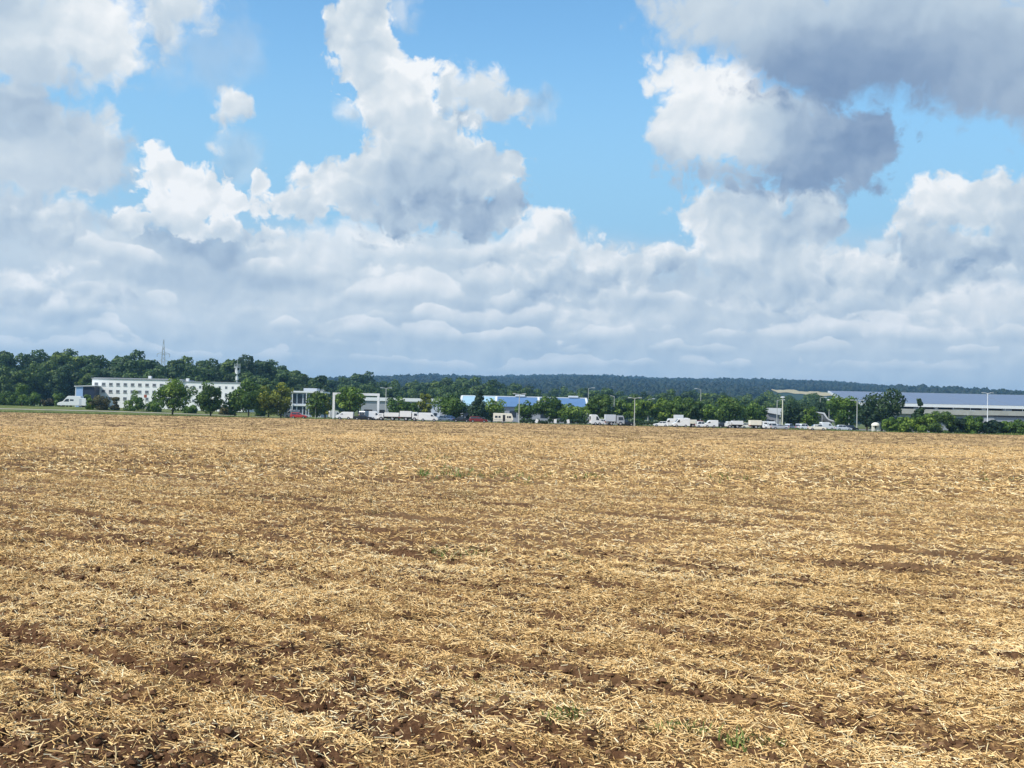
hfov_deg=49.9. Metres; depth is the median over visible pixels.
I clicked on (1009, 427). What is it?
bush
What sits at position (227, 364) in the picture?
woodland tree
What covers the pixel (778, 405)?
woodland tree
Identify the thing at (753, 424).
box truck
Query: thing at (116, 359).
woodland tree
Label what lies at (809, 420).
street tree
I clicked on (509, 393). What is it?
woodland tree
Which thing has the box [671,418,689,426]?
panel van
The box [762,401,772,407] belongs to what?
woodland tree
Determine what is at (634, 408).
lamp post
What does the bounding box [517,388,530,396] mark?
woodland tree
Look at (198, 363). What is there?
woodland tree
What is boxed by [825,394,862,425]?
street tree
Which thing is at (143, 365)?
woodland tree
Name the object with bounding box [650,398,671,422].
street tree
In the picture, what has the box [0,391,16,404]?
shrub
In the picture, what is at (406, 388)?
woodland tree
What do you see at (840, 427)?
parked car
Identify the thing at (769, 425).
parked car
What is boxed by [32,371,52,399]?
woodland tree
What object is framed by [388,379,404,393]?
woodland tree
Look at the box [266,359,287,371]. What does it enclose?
woodland tree
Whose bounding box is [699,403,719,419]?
street tree
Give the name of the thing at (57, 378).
woodland tree
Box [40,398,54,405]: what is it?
shrub
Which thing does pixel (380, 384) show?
woodland tree
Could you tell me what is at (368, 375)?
woodland tree
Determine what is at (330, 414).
panel van
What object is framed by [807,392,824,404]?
woodland tree
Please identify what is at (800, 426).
parked car
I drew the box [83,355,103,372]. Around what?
woodland tree
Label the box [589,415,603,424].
panel van
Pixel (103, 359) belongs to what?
woodland tree
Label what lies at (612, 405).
woodland tree
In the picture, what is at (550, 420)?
hedge
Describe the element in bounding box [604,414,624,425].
box truck
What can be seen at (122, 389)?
white building
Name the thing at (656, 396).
woodland tree
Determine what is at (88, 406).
shrub
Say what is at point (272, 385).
woodland tree
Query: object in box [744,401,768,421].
street tree
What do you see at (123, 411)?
road
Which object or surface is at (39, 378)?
woodland tree
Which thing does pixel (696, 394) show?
woodland tree
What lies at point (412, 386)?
woodland tree
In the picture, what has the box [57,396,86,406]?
motorhome
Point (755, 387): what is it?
forest
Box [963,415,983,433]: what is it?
bush
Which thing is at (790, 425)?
parked car
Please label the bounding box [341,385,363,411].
woodland tree
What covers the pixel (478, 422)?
verge grass
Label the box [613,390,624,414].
woodland tree
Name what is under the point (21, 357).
woodland tree
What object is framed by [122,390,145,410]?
shrub
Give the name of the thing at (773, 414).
white shed
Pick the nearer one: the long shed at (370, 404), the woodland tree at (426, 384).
the long shed at (370, 404)
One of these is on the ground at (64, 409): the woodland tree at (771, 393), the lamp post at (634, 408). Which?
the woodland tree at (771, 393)
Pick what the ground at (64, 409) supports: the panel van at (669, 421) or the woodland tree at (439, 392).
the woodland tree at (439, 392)
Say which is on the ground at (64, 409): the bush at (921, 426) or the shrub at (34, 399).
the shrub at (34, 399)
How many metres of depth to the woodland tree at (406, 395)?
571.74 m
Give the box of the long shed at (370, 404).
[361,397,441,418]
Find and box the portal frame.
[332,393,379,417]
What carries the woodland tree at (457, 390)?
on the ground at (64, 409)
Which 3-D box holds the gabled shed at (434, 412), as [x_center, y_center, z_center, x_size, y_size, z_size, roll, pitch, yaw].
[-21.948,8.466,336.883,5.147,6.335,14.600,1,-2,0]
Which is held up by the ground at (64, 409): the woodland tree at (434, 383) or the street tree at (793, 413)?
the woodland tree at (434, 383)
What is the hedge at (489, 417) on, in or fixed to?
on the yard at (645, 424)
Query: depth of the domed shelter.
246.96 m
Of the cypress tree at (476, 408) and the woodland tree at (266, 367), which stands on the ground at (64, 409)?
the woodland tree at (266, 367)
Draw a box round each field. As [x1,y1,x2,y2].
[0,412,1023,767]
[771,389,831,395]
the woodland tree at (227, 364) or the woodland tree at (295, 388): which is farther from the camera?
the woodland tree at (227, 364)
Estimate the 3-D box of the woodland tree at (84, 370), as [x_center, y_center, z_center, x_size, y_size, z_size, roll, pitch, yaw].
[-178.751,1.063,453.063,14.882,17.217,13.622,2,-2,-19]
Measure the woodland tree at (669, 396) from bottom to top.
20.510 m
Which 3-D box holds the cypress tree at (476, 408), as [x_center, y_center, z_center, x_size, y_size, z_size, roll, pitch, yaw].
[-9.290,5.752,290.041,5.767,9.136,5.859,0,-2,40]
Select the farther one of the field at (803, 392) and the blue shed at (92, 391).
the field at (803, 392)
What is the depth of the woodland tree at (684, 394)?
714.13 m
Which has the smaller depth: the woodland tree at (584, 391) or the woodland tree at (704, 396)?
the woodland tree at (704, 396)
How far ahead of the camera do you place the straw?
9.77 m
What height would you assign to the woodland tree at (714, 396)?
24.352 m
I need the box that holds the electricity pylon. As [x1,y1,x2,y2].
[157,340,169,365]
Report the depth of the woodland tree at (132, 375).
424.79 m
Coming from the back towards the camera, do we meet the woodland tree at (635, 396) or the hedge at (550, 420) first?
the woodland tree at (635, 396)
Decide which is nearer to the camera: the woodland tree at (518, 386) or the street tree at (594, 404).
the street tree at (594, 404)
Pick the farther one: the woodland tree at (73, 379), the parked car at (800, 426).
the woodland tree at (73, 379)
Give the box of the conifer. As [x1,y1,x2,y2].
[911,398,924,431]
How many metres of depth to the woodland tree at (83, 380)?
438.34 m
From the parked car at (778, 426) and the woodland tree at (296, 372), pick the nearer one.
the parked car at (778, 426)
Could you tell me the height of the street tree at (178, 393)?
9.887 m
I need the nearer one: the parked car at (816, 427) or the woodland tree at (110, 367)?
the parked car at (816, 427)
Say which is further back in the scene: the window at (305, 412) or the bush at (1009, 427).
the window at (305, 412)
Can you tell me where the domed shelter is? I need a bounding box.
[871,422,879,431]
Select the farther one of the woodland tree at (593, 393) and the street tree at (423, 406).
the woodland tree at (593, 393)
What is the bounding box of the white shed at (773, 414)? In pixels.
[766,408,781,423]
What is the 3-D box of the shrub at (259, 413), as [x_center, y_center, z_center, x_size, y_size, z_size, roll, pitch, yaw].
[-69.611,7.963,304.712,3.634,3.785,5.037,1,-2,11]
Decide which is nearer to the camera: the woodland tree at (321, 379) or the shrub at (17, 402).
the shrub at (17, 402)
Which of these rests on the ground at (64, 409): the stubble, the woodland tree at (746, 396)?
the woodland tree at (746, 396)
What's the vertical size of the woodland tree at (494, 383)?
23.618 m
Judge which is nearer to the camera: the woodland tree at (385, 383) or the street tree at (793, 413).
the street tree at (793, 413)
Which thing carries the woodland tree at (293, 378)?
on the ground at (64, 409)
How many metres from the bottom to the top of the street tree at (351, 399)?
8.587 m
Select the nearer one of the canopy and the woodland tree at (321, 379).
the canopy
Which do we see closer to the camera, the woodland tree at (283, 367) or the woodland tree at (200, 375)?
the woodland tree at (200, 375)
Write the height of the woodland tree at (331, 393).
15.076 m
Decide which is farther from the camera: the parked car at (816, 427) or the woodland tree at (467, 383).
the woodland tree at (467, 383)
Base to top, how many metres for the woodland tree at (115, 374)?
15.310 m
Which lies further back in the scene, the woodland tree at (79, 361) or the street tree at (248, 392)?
the woodland tree at (79, 361)
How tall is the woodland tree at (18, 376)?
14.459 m
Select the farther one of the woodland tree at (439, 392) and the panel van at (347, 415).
the woodland tree at (439, 392)
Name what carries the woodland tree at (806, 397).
on the ground at (64, 409)
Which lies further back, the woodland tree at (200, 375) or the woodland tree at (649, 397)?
the woodland tree at (649, 397)
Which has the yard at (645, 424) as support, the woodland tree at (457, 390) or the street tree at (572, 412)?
the street tree at (572, 412)
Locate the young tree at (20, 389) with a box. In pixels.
[14,384,27,405]
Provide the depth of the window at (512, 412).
350.15 m
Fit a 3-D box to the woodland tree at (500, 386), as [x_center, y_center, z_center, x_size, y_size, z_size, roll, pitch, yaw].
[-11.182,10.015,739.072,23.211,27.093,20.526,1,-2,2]
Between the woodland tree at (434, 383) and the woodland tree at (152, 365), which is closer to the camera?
the woodland tree at (152, 365)
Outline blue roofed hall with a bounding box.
[460,395,591,422]
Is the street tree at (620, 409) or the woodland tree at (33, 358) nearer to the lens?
the street tree at (620, 409)
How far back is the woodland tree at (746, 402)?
534.69 m
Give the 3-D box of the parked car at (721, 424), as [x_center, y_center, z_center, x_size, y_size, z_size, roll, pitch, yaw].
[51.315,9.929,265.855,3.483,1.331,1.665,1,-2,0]
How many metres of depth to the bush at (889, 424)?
244.93 m
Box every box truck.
[377,412,399,420]
[400,411,417,420]
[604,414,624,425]
[673,415,683,418]
[689,420,704,427]
[724,421,742,427]
[748,420,767,428]
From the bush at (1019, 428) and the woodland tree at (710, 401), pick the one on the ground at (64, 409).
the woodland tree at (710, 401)
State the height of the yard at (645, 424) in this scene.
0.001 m
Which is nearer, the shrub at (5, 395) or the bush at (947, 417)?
the bush at (947, 417)
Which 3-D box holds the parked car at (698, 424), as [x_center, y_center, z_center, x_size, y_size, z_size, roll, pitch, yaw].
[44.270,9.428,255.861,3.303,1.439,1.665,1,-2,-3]
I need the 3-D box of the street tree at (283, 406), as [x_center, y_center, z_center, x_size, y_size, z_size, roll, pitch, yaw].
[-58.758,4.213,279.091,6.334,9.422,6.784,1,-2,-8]
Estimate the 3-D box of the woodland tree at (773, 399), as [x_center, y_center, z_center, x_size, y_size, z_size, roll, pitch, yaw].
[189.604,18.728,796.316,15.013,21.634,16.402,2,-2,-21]
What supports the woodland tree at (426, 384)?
on the ground at (64, 409)
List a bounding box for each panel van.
[283,410,299,417]
[328,411,339,417]
[336,412,353,419]
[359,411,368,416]
[369,411,378,419]
[418,413,438,421]
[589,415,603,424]
[665,418,676,426]
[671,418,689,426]
[703,420,718,427]
[819,422,834,428]
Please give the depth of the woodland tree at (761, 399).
643.97 m
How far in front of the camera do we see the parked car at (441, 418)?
277.10 m
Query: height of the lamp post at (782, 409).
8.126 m
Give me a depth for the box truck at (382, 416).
267.69 m
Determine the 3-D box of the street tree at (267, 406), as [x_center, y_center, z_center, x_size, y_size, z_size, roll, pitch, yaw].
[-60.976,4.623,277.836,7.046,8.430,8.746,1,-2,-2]
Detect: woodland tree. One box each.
[0,350,16,371]
[0,366,15,398]
[4,353,30,400]
[9,369,34,398]
[21,354,42,367]
[22,361,48,405]
[30,349,51,405]
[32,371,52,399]
[38,358,52,371]
[43,369,70,399]
[47,351,74,371]
[50,348,85,406]
[50,361,80,406]
[69,366,92,389]
[70,356,86,369]
[77,373,92,385]
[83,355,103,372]
[84,368,105,385]
[92,355,114,373]
[99,370,113,377]
[100,364,120,370]
[110,370,122,377]
[111,359,142,376]
[112,355,121,364]
[117,349,144,371]
[121,373,143,377]
[125,360,153,375]
[139,358,159,375]
[143,366,168,378]
[155,375,170,378]
[165,360,185,378]
[169,355,193,366]
[182,363,208,381]
[183,363,206,377]
[191,370,215,381]
[195,360,211,368]
[200,358,220,369]
[207,368,224,381]
[219,359,249,376]
[224,373,245,381]
[228,354,264,376]
[242,372,255,378]
[250,375,263,406]
[254,360,277,380]
[255,378,281,404]
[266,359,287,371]
[274,371,292,389]
[284,375,303,388]
[289,370,305,378]
[290,384,308,390]
[294,374,309,384]
[307,380,320,388]
[308,375,329,391]
[326,380,337,410]
[327,386,332,400]
[330,384,345,411]
[333,376,344,412]
[336,378,360,391]
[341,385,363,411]
[350,373,372,413]
[359,371,377,409]
[359,383,366,390]
[364,383,383,397]
[374,382,384,389]
[380,389,386,397]
[381,381,389,388]
[384,386,400,397]
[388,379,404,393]
[398,389,410,397]
[400,385,410,392]
[403,389,417,397]
[405,382,418,392]
[412,380,427,392]
[412,390,426,398]
[420,382,430,390]
[426,389,436,398]
[427,380,446,392]
[433,387,448,397]
[439,379,462,387]
[440,384,455,395]
[443,382,469,398]
[456,377,468,383]
[461,376,481,391]
[478,380,499,395]
[482,385,496,395]
[488,379,505,394]
[498,385,517,394]
[507,390,517,395]
[509,383,521,390]
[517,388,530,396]
[519,385,535,396]
[531,388,541,396]
[548,388,558,396]
[558,386,572,396]
[576,388,589,397]
[589,390,600,396]
[601,388,616,398]
[609,396,617,415]
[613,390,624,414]
[620,397,632,418]
[630,394,641,417]
[641,391,647,421]
[644,395,655,420]
[653,393,660,421]
[659,389,675,418]
[681,391,697,401]
[689,390,699,397]
[697,393,712,422]
[703,399,714,419]
[709,392,718,400]
[713,395,728,421]
[714,392,729,403]
[739,398,749,422]
[740,393,752,422]
[751,395,767,405]
[760,391,774,404]
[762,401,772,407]
[764,395,779,404]
[772,402,783,421]
[783,395,792,406]
[783,399,803,423]
[803,394,814,404]
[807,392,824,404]
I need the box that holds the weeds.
[0,416,1022,754]
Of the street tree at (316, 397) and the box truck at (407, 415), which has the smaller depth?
the box truck at (407, 415)
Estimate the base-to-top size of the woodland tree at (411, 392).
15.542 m
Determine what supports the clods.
on the field at (436, 734)
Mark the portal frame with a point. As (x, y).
(365, 394)
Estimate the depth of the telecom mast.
400.06 m
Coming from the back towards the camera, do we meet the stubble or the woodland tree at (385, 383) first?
the woodland tree at (385, 383)
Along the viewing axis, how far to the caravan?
266.82 m
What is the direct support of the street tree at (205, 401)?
on the ground at (64, 409)
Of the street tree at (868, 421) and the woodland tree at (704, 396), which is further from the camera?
the woodland tree at (704, 396)
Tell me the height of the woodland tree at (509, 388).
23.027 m
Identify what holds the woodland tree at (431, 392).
on the ground at (64, 409)
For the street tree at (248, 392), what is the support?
on the ground at (64, 409)
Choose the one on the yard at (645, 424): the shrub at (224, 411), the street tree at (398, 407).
the street tree at (398, 407)
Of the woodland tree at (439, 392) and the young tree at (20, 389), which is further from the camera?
the woodland tree at (439, 392)
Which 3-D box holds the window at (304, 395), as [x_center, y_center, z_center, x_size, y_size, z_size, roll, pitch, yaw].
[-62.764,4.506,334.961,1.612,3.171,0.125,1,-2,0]
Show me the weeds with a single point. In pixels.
(702, 730)
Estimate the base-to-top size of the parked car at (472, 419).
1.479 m
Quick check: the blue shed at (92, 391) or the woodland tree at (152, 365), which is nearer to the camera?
the blue shed at (92, 391)
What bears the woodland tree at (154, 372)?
on the ground at (64, 409)
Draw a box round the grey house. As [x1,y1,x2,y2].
[981,415,1023,431]
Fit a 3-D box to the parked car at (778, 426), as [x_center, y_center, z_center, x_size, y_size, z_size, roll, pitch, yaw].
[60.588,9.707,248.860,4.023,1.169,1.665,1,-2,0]
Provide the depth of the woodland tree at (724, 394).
694.67 m
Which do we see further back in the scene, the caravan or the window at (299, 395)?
the window at (299, 395)
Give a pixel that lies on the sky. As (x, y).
(828, 190)
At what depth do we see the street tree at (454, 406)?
290.13 m
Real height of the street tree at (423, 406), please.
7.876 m
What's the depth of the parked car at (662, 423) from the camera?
251.12 m
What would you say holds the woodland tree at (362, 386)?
on the ground at (64, 409)
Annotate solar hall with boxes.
[828,391,1023,429]
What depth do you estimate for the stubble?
67.74 m
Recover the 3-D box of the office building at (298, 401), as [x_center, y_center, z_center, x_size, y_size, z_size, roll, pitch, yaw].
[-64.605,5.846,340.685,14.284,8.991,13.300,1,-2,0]
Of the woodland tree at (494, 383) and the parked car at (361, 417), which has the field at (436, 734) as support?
the parked car at (361, 417)
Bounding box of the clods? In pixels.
[0,537,1023,767]
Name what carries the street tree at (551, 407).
on the yard at (645, 424)
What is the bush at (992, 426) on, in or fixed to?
on the yard at (645, 424)
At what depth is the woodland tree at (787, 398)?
682.27 m
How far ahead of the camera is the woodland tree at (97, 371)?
438.39 m
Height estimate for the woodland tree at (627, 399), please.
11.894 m
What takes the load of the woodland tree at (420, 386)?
on the ground at (64, 409)
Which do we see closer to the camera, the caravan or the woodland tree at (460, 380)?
the caravan
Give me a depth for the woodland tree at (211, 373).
442.56 m
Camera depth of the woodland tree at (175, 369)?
467.85 m
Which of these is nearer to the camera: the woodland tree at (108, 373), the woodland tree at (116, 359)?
the woodland tree at (108, 373)
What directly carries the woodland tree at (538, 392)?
on the ground at (64, 409)
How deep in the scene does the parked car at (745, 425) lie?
263.10 m
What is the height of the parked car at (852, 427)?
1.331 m
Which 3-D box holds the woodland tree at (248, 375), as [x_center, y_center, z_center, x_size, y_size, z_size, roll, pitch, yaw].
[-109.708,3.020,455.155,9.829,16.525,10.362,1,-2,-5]
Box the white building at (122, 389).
[91,376,254,411]
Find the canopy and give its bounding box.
[817,412,834,426]
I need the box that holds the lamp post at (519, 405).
[513,393,525,422]
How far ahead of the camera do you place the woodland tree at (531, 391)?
653.17 m
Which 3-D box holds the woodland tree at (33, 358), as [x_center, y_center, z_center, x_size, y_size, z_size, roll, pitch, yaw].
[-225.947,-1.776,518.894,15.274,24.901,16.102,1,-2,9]
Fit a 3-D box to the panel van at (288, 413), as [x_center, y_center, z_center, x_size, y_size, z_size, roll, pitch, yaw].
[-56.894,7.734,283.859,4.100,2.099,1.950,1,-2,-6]
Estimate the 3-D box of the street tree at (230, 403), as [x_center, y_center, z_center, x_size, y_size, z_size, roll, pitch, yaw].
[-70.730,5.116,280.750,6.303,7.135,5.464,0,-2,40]
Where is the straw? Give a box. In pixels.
[0,425,1023,767]
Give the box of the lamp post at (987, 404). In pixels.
[982,392,992,421]
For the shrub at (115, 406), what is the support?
on the ground at (64, 409)
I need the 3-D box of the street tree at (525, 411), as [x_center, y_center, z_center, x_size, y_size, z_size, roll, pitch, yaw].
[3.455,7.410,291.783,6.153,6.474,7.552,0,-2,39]
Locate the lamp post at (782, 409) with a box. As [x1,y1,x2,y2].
[781,397,784,424]
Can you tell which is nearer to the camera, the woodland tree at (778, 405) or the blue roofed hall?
the blue roofed hall
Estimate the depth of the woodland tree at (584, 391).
700.13 m
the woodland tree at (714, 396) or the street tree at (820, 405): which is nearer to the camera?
the street tree at (820, 405)
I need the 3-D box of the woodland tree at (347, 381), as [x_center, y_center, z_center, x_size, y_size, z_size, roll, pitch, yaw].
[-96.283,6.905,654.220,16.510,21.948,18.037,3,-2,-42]
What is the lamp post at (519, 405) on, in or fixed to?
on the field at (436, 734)
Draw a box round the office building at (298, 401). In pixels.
[278,388,329,416]
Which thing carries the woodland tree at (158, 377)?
on the ground at (64, 409)
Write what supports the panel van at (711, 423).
on the field at (436, 734)
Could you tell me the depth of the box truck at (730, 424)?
254.81 m
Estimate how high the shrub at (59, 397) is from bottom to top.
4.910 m
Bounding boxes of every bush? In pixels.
[880,416,899,431]
[895,417,918,432]
[911,413,935,432]
[924,411,957,432]
[945,418,967,433]
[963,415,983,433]
[980,420,1003,434]
[1002,421,1016,434]
[1013,419,1023,433]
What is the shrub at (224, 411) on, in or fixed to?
on the ground at (64, 409)
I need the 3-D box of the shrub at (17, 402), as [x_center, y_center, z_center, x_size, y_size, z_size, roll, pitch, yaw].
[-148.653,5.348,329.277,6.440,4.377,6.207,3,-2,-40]
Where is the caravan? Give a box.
[493,413,517,422]
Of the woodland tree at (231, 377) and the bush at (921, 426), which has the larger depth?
the woodland tree at (231, 377)
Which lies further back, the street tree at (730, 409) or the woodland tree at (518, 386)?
the woodland tree at (518, 386)
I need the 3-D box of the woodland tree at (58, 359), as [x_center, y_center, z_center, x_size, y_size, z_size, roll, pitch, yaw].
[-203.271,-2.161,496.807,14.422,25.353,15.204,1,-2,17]
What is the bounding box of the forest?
[308,373,1023,399]
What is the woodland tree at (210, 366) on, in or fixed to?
on the ground at (64, 409)
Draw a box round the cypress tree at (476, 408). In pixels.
[467,389,488,421]
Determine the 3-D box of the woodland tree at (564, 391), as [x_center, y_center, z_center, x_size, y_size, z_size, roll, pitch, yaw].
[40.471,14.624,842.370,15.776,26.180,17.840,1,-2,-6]
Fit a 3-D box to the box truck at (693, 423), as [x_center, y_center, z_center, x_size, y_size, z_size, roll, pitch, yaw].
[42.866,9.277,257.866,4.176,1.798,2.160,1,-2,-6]
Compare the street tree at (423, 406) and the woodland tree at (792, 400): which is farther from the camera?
the woodland tree at (792, 400)
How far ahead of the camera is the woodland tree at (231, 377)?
450.13 m
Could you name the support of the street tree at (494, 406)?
on the yard at (645, 424)
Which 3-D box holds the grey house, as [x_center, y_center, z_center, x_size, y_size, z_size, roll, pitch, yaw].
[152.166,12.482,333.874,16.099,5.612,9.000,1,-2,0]
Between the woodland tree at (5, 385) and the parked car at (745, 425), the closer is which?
the parked car at (745, 425)
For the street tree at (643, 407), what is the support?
on the yard at (645, 424)
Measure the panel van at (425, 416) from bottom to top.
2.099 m
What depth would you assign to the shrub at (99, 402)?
303.12 m
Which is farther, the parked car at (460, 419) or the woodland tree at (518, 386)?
the woodland tree at (518, 386)
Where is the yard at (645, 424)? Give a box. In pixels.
[359,419,985,433]
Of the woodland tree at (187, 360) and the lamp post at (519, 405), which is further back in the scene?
the woodland tree at (187, 360)
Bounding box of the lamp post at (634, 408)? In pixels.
[628,397,641,425]
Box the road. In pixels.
[0,408,328,418]
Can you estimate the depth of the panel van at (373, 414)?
268.93 m
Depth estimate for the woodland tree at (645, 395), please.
690.60 m
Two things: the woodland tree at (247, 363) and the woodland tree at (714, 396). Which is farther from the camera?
the woodland tree at (714, 396)
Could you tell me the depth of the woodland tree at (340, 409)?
581.39 m
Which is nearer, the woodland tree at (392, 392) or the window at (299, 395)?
the window at (299, 395)
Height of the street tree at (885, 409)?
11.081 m
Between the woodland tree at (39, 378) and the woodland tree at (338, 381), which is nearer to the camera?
the woodland tree at (39, 378)
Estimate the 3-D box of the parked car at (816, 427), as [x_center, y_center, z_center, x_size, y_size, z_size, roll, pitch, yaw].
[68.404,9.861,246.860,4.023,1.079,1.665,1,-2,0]
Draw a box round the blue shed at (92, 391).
[74,385,100,406]
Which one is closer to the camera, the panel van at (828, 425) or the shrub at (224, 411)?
the panel van at (828, 425)
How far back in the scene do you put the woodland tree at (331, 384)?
658.14 m
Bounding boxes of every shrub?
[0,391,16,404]
[4,395,26,405]
[21,392,40,405]
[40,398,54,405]
[52,393,64,406]
[84,394,96,409]
[89,395,110,409]
[110,397,119,409]
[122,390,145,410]
[145,400,164,411]
[182,405,197,412]
[218,406,233,414]
[253,408,265,415]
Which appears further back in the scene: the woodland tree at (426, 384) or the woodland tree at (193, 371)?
the woodland tree at (426, 384)
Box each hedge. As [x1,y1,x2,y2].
[455,416,492,420]
[519,418,588,424]
[624,419,657,425]
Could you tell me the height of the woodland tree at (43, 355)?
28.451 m
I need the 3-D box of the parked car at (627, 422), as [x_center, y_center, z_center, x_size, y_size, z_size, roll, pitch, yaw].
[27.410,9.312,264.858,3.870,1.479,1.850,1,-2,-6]
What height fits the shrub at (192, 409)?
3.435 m
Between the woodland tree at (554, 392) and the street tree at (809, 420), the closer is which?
the street tree at (809, 420)
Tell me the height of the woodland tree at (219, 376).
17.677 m
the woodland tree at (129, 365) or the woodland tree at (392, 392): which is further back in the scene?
the woodland tree at (392, 392)
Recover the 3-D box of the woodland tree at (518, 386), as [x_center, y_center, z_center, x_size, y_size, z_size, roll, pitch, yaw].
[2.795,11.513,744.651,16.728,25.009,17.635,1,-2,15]
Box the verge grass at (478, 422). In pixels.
[0,410,1023,434]
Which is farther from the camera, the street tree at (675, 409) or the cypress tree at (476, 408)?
the street tree at (675, 409)
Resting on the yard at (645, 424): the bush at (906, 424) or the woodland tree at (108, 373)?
the bush at (906, 424)
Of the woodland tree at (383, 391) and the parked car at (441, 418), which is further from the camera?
the woodland tree at (383, 391)
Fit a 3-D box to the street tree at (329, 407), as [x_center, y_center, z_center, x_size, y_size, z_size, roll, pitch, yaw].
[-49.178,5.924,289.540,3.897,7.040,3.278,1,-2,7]
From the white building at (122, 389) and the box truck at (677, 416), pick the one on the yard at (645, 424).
the box truck at (677, 416)
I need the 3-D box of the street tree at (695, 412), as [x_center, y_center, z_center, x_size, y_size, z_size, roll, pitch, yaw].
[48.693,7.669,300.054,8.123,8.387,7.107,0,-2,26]
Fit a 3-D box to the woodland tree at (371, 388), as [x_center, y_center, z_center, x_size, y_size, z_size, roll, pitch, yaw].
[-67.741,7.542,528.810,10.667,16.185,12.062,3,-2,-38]
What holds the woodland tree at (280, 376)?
on the ground at (64, 409)
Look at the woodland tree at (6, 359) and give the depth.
477.54 m
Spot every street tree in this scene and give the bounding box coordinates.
[151,378,197,415]
[194,380,225,415]
[223,391,242,416]
[233,378,268,415]
[257,385,285,416]
[268,382,293,417]
[305,391,328,416]
[321,393,331,417]
[335,386,365,413]
[386,395,410,419]
[406,402,419,419]
[416,393,431,420]
[430,394,470,416]
[483,398,506,421]
[514,400,537,419]
[530,396,565,422]
[557,403,590,423]
[584,394,611,418]
[610,399,631,418]
[627,399,653,424]
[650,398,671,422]
[666,396,687,418]
[680,397,703,420]
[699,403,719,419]
[715,395,748,420]
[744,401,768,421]
[780,402,815,425]
[799,406,820,426]
[814,396,836,421]
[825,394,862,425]
[852,406,879,430]
[860,388,907,430]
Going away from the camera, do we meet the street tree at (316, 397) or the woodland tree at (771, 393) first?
the street tree at (316, 397)
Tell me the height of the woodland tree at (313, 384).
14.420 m
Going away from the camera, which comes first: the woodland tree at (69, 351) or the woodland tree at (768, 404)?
the woodland tree at (69, 351)
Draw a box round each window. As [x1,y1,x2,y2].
[291,393,296,403]
[297,393,302,403]
[303,394,307,403]
[303,406,307,414]
[509,410,516,417]
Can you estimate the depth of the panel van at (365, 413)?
277.78 m
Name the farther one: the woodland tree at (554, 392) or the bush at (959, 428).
the woodland tree at (554, 392)
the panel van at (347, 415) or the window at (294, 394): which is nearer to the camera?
the panel van at (347, 415)
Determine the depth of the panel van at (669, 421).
261.04 m
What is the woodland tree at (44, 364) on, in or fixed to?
on the ground at (64, 409)
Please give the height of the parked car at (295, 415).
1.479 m
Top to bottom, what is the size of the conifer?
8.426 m
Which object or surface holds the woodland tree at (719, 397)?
on the ground at (64, 409)
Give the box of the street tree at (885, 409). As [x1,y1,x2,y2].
[860,388,907,430]
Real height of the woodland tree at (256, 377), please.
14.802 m
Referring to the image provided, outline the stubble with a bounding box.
[0,412,1023,526]
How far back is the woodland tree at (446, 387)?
594.17 m
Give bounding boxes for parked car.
[290,412,307,417]
[353,415,372,419]
[436,416,451,420]
[452,417,468,421]
[469,416,487,422]
[621,420,633,425]
[653,421,668,426]
[695,421,705,427]
[718,422,725,427]
[739,423,751,427]
[761,423,776,428]
[770,424,788,429]
[784,424,794,428]
[798,424,808,429]
[807,425,826,429]
[834,425,851,429]
[845,425,858,430]
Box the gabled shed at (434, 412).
[431,402,444,416]
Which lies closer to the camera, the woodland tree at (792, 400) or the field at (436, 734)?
the field at (436, 734)
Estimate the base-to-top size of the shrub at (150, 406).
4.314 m
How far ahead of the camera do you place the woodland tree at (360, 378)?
658.32 m
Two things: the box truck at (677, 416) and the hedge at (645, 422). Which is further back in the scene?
the box truck at (677, 416)
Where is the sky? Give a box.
[0,0,1023,390]
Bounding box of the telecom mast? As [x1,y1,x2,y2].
[234,360,239,381]
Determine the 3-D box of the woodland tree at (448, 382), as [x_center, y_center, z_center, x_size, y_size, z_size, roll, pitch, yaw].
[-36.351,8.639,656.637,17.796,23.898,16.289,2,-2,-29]
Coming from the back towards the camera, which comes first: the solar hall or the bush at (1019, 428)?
the solar hall
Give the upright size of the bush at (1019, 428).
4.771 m
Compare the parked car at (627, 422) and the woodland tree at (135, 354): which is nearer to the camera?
the parked car at (627, 422)
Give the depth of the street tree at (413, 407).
298.30 m
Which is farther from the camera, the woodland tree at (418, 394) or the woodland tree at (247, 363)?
the woodland tree at (418, 394)
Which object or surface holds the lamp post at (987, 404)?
on the yard at (645, 424)
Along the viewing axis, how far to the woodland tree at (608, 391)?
692.66 m
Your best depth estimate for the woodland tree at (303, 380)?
474.67 m
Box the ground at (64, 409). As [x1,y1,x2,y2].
[0,391,978,431]
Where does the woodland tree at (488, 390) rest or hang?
on the ground at (64, 409)
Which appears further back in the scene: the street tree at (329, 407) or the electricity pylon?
the electricity pylon

